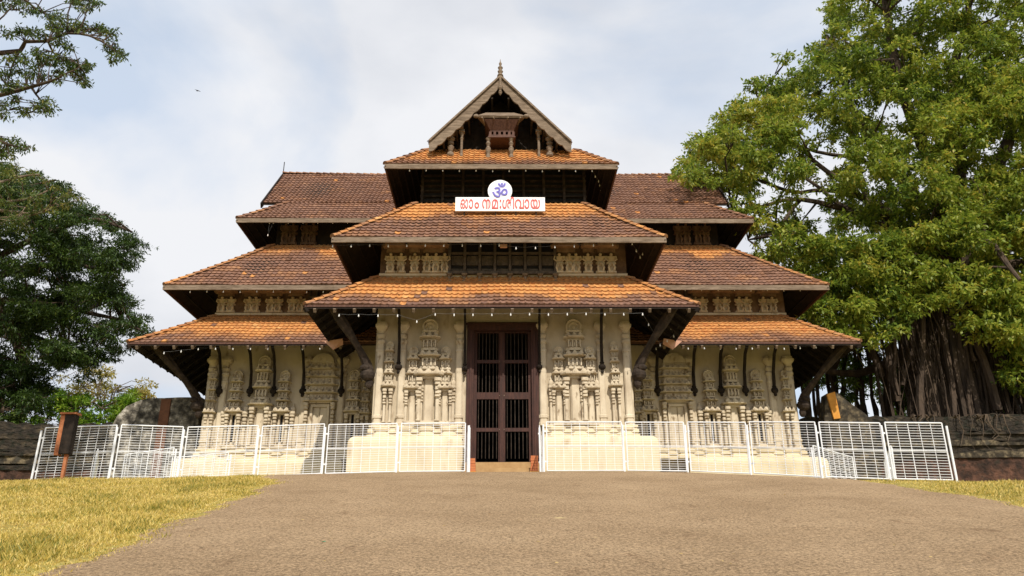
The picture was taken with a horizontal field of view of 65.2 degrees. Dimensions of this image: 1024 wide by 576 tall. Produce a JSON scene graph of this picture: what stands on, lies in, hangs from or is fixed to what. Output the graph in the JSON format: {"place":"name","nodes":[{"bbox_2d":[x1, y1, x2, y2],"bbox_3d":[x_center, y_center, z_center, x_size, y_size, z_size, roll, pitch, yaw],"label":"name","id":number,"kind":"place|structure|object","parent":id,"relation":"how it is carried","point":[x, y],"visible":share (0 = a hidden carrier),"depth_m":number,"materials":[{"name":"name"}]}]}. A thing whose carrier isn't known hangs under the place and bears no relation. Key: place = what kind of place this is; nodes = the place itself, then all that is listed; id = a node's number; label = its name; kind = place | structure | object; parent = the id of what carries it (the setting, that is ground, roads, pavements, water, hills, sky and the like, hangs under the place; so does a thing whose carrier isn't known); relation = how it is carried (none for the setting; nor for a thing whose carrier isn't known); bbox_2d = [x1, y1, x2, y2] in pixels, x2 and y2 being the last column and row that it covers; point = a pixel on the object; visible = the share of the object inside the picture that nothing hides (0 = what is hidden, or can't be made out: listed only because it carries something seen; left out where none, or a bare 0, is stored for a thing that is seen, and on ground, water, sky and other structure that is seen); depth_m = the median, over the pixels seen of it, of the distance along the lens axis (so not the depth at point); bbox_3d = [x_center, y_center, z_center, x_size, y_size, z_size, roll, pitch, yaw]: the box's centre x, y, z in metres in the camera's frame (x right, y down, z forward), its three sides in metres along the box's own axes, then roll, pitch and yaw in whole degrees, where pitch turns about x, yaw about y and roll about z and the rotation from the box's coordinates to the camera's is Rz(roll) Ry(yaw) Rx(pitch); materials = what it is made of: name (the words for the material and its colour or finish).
{"place":"outdoors","nodes":[
{"label":"outdoors","id":0,"kind":"place"},
{"bbox_2d":[0,473,1023,575],"bbox_3d":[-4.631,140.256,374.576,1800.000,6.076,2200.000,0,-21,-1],"label":"ground","id":1,"kind":"structure","parent":0,"point":[33,571],"depth_m":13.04,"materials":[{"name":"yellow plant"}]},
{"bbox_2d":[0,380,56,423],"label":"green hedge","id":2,"kind":"object","parent":1,"relation":"on","point":[12,417],"visible":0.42,"depth_m":36.50,"materials":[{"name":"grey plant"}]},
{"bbox_2d":[0,161,86,239],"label":"yellowing tree","id":3,"kind":"object","parent":1,"relation":"on","point":[10,175],"visible":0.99,"depth_m":34.10,"materials":[{"name":"green plant"}]},
{"bbox_2d":[0,421,112,480],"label":"compound wall","id":4,"kind":"structure","parent":1,"relation":"on","point":[18,444],"depth_m":33.45,"materials":[{"name":"grey stone"}]},
{"bbox_2d":[0,0,130,161],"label":"overhanging tree","id":5,"kind":"object","parent":1,"relation":"on","point":[75,69],"visible":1,"depth_m":18.23,"materials":[{"name":"green plant"}]},
{"bbox_2d":[53,412,81,478],"bbox_3d":[-11.924,4.272,21.311,0.437,1.888,0.280,0,-21,-1],"label":"notice box","id":6,"kind":"object","parent":1,"relation":"on","point":[66,434],"visible":0.96,"depth_m":21.34,"materials":[{"name":"metal"}]},
{"bbox_2d":[23,386,116,425],"bbox_3d":[-19.790,7.503,36.057,5.005,6.246,3.068,0,-21,-1],"label":"lime bush","id":7,"kind":"object","parent":1,"relation":"on","point":[64,402],"visible":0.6,"depth_m":36.18,"materials":[{"name":"green plant"}]},
{"bbox_2d":[30,425,117,479],"bbox_3d":[-12.046,4.601,22.002,2.110,1.691,0.094,0,-21,-1],"label":"barrier panel","id":8,"kind":"object","parent":1,"relation":"on","point":[41,450],"visible":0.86,"depth_m":22.02,"materials":[{"name":"white metal"}]},
{"bbox_2d":[0,161,158,423],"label":"feathery tree","id":9,"kind":"object","parent":1,"relation":"on","point":[28,316],"visible":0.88,"depth_m":38.12,"materials":[{"name":"green plant"}]},
{"bbox_2d":[91,449,98,477],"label":"barrier panel","id":10,"kind":"object","parent":1,"relation":"on","point":[95,464],"visible":0.49,"depth_m":24.18,"materials":[{"name":"white metal"}]},
{"bbox_2d":[51,364,158,423],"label":"yellow tree","id":11,"kind":"object","parent":1,"relation":"on","point":[101,388],"visible":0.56,"depth_m":51.49,"materials":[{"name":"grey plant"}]},
{"bbox_2d":[105,387,146,417],"bbox_3d":[-17.199,7.176,34.957,2.037,6.070,2.460,0,-21,-1],"label":"young palm","id":12,"kind":"object","parent":1,"relation":"on","point":[123,401],"visible":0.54,"depth_m":35.34,"materials":[{"name":"green plant"}]},
{"bbox_2d":[108,424,183,478],"bbox_3d":[-10.207,4.645,22.341,1.745,1.690,0.088,9,-22,-22],"label":"barrier panel","id":13,"kind":"object","parent":1,"relation":"on","point":[128,450],"visible":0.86,"depth_m":22.33,"materials":[{"name":"white metal"}]},
{"bbox_2d":[121,447,176,477],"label":"barrier panel","id":14,"kind":"object","parent":1,"relation":"on","point":[173,463],"visible":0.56,"depth_m":24.55,"materials":[{"name":"white metal"}]},
{"bbox_2d":[102,397,204,477],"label":"buttress wall","id":15,"kind":"structure","parent":1,"relation":"on","point":[176,411],"depth_m":33.06,"materials":[{"name":"grey stone"}]},
{"bbox_2d":[174,452,231,476],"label":"barrier panel","id":16,"kind":"object","parent":1,"relation":"on","point":[227,459],"visible":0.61,"depth_m":25.71,"materials":[{"name":"white metal"}]},
{"bbox_2d":[177,425,258,476],"bbox_3d":[-8.463,4.783,23.055,2.062,1.802,0.091,8,-22,-20],"label":"barrier panel","id":17,"kind":"object","parent":1,"relation":"on","point":[216,443],"visible":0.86,"depth_m":23.07,"materials":[{"name":"white metal"}]},
{"bbox_2d":[253,423,324,474],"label":"barrier panel","id":18,"kind":"object","parent":1,"relation":"on","point":[278,450],"visible":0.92,"depth_m":23.67,"materials":[{"name":"white metal"}]},
{"bbox_2d":[321,423,397,473],"bbox_3d":[-4.582,4.880,24.093,2.192,1.711,0.106,4,-21,-10],"label":"barrier panel","id":19,"kind":"object","parent":1,"relation":"on","point":[361,451],"visible":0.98,"depth_m":24.09,"materials":[{"name":"white metal"}]},
{"bbox_2d":[467,425,469,471],"bbox_3d":[-1.329,4.932,24.302,0.055,1.510,0.055,8,-22,-22],"label":"fence post","id":20,"kind":"object","parent":1,"relation":"on","point":[468,449],"visible":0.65,"depth_m":24.29,"materials":[{"name":"white metal"}]},
{"bbox_2d":[126,59,861,477],"bbox_3d":[-0.704,1.589,37.972,29.104,19.700,20.567,0,-21,-1],"label":"temple gatehouse","id":21,"kind":"object","parent":1,"relation":"on","point":[502,385],"visible":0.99,"depth_m":32.42,"materials":[{"name":"paint"}]},
{"bbox_2d":[163,347,319,353],"bbox_3d":[-10.601,2.460,31.414,6.129,0.286,0.080,0,-21,-1],"label":"light string","id":22,"kind":"object","parent":21,"relation":"attached to","point":[232,348],"visible":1,"depth_m":31.43,"materials":[{"name":"plastic"}]},
{"bbox_2d":[189,290,323,292],"bbox_3d":[-10.193,0.148,33.041,6.205,0.125,0.070,0,-21,-1],"label":"light string","id":23,"kind":"object","parent":21,"relation":"attached to","point":[240,291],"visible":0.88,"depth_m":33.02,"materials":[{"name":"plastic"}]},
{"bbox_2d":[300,353,338,448],"bbox_3d":[-7.894,4.615,32.918,1.497,3.984,0.378,0,-21,-1],"label":"blind door","id":24,"kind":"structure","parent":21,"relation":"in","point":[323,369],"depth_m":32.90,"materials":[{"name":"paint"}]},
{"bbox_2d":[308,290,336,300],"bbox_3d":[-7.863,0.219,34.662,1.820,1.800,0.158,0,-21,-1],"label":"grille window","id":25,"kind":"structure","parent":21,"relation":"in","point":[310,296],"depth_m":34.57,"materials":[{"name":"brown wood"}]},
{"bbox_2d":[332,243,642,257],"bbox_3d":[-0.427,-1.774,28.886,11.841,0.960,2.050,4,-21,-11],"label":"light string","id":26,"kind":"object","parent":21,"relation":"attached to","point":[486,244],"visible":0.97,"depth_m":28.65,"materials":[{"name":"plastic"}]},
{"bbox_2d":[455,180,544,215],"bbox_3d":[-0.461,-3.258,31.306,3.453,1.691,0.969,0,-21,-1],"label":"name sign","id":27,"kind":"object","parent":21,"relation":"on","point":[499,199],"visible":1,"depth_m":30.82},
{"bbox_2d":[465,322,538,461],"bbox_3d":[-0.333,3.698,28.415,2.640,5.075,0.550,0,-21,-1],"label":"doorway","id":28,"kind":"structure","parent":21,"relation":"in","point":[473,328],"depth_m":28.34,"materials":[{"name":"brown wood"}]},
{"bbox_2d":[446,243,558,280],"bbox_3d":[-0.359,-1.385,30.074,4.166,2.480,0.248,0,-21,-1],"label":"grille window","id":29,"kind":"structure","parent":21,"relation":"in","point":[525,260],"depth_m":29.98,"materials":[{"name":"brown wood"}]},
{"bbox_2d":[409,169,600,190],"bbox_3d":[0.432,-4.795,31.920,8.603,0.768,2.687,8,-22,-21],"label":"light string","id":30,"kind":"object","parent":21,"relation":"attached to","point":[509,171],"visible":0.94,"depth_m":31.47,"materials":[{"name":"plastic"}]},
{"bbox_2d":[338,313,673,345],"bbox_3d":[0.510,0.906,27.792,12.571,1.660,2.984,6,-21,-16],"label":"light string","id":31,"kind":"object","parent":21,"relation":"hanging from","point":[505,313],"visible":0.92,"depth_m":27.41,"materials":[{"name":"plastic"}]},
{"bbox_2d":[658,353,695,447],"bbox_3d":[6.823,4.618,33.099,1.497,3.984,0.378,0,-21,-1],"label":"blind door","id":32,"kind":"structure","parent":21,"relation":"in","point":[675,391],"depth_m":33.09,"materials":[{"name":"paint"}]},
{"bbox_2d":[667,290,692,298],"bbox_3d":[7.018,0.222,34.844,1.665,1.800,0.158,0,-21,-1],"label":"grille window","id":33,"kind":"structure","parent":21,"relation":"in","point":[691,296],"depth_m":34.77,"materials":[{"name":"brown wood"}]},
{"bbox_2d":[656,346,816,349],"bbox_3d":[9.204,2.368,31.695,7.056,0.180,0.080,0,-21,-1],"label":"light string","id":34,"kind":"object","parent":21,"relation":"attached to","point":[741,347],"visible":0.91,"depth_m":31.68,"materials":[{"name":"plastic"}]},
{"bbox_2d":[621,422,686,471],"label":"barrier panel","id":35,"kind":"object","parent":1,"relation":"on","point":[651,446],"visible":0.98,"depth_m":24.21,"materials":[{"name":"white metal"}]},
{"bbox_2d":[810,445,855,479],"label":"barrier panel","id":36,"kind":"object","parent":1,"relation":"on","point":[814,461],"visible":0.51,"depth_m":23.98,"materials":[{"name":"white metal"}]},
{"bbox_2d":[667,0,1023,456],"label":"banyan tree","id":37,"kind":"object","parent":1,"relation":"on","point":[937,280],"visible":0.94,"depth_m":39.11,"materials":[{"name":"green plant"}]},
{"bbox_2d":[819,391,882,480],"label":"buttress wall","id":38,"kind":"structure","parent":1,"relation":"on","point":[836,407],"depth_m":32.75,"materials":[{"name":"grey stone"}]},
{"bbox_2d":[814,422,888,479],"bbox_3d":[8.923,4.269,21.079,1.639,1.612,0.106,-8,-22,19],"label":"barrier panel","id":39,"kind":"object","parent":1,"relation":"on","point":[832,449],"visible":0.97,"depth_m":21.09,"materials":[{"name":"white metal"}]},
{"bbox_2d":[799,273,907,417],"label":"fig tree","id":40,"kind":"object","parent":1,"relation":"on","point":[856,385],"visible":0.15,"depth_m":41.07,"materials":[{"name":"plant"}]},
{"bbox_2d":[820,333,906,415],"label":"distant tree","id":41,"kind":"object","parent":1,"relation":"on","point":[874,384],"visible":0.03,"depth_m":59.43,"materials":[{"name":"green plant"}]},
{"bbox_2d":[884,445,896,480],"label":"barrier panel","id":42,"kind":"object","parent":1,"relation":"on","point":[889,461],"visible":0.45,"depth_m":23.35,"materials":[{"name":"white metal"}]},
{"bbox_2d":[799,413,1023,481],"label":"compound wall","id":43,"kind":"structure","parent":1,"relation":"on","point":[1000,460],"depth_m":33.14,"materials":[{"name":"grey stone"}]},
{"bbox_2d":[880,422,953,480],"bbox_3d":[10.420,4.228,20.640,1.533,1.611,0.095,-4,-21,9],"label":"barrier panel","id":44,"kind":"object","parent":1,"relation":"on","point":[901,454],"visible":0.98,"depth_m":20.65,"materials":[{"name":"white metal"}]},
{"bbox_2d":[855,478,1023,506],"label":"dry grass","id":45,"kind":"structure","parent":1,"relation":"on","point":[1016,485],"depth_m":18.07,"materials":[{"name":"yellow plant"}]},
{"bbox_2d":[945,426,957,480],"bbox_3d":[11.253,4.282,20.458,0.055,1.510,0.055,-8,-22,20],"label":"fence post","id":46,"kind":"object","parent":1,"relation":"on","point":[951,453],"visible":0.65,"depth_m":20.46,"materials":[{"name":"white metal"}]},
{"bbox_2d":[0,0,1023,425],"label":"sky","id":47,"kind":"structure","parent":0,"point":[340,86],"materials":[{"name":"white"}]},
{"bbox_2d":[37,472,1023,575],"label":"road","id":48,"kind":"structure","parent":0,"point":[498,523],"depth_m":11.27,"materials":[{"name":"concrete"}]},
{"bbox_2d":[395,422,465,472],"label":"barrier panel","id":49,"kind":"object","parent":48,"relation":"on","point":[432,450],"visible":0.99,"depth_m":24.32,"materials":[{"name":"white metal"}]},
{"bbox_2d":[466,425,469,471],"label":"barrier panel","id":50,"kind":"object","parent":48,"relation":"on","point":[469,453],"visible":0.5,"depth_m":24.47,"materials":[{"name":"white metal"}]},
{"bbox_2d":[470,458,475,471],"bbox_3d":[-1.327,6.110,26.210,0.300,1.018,0.240,0,-21,-1],"label":"brick stack","id":51,"kind":"object","parent":48,"relation":"on","point":[472,465],"visible":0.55,"depth_m":26.23,"materials":[{"name":"orange brick"}]},
{"bbox_2d":[530,456,538,471],"bbox_3d":[0.738,6.071,26.250,0.300,1.103,0.240,0,-21,-1],"label":"brick stack","id":52,"kind":"object","parent":48,"relation":"on","point":[534,463],"visible":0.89,"depth_m":26.27,"materials":[{"name":"orange brick"}]},
{"bbox_2d":[538,425,542,471],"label":"barrier panel","id":53,"kind":"object","parent":48,"relation":"on","point":[540,453],"visible":0.85,"depth_m":24.58,"materials":[{"name":"white metal"}]},
{"bbox_2d":[542,421,623,471],"bbox_3d":[2.159,4.877,24.376,2.460,1.627,0.080,0,-21,-1],"label":"barrier panel","id":54,"kind":"object","parent":48,"relation":"on","point":[580,442],"visible":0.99,"depth_m":24.42,"materials":[{"name":"white metal"}]},
{"bbox_2d":[684,421,749,473],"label":"barrier panel","id":55,"kind":"object","parent":48,"relation":"on","point":[713,445],"visible":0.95,"depth_m":23.56,"materials":[{"name":"white metal"}]},
{"bbox_2d":[746,421,820,477],"bbox_3d":[7.480,4.446,22.176,0.111,1.802,2.145,17,-26,-38],"label":"barrier panel","id":56,"kind":"object","parent":48,"relation":"on","point":[775,446],"visible":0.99,"depth_m":22.22,"materials":[{"name":"white metal"}]}
]}

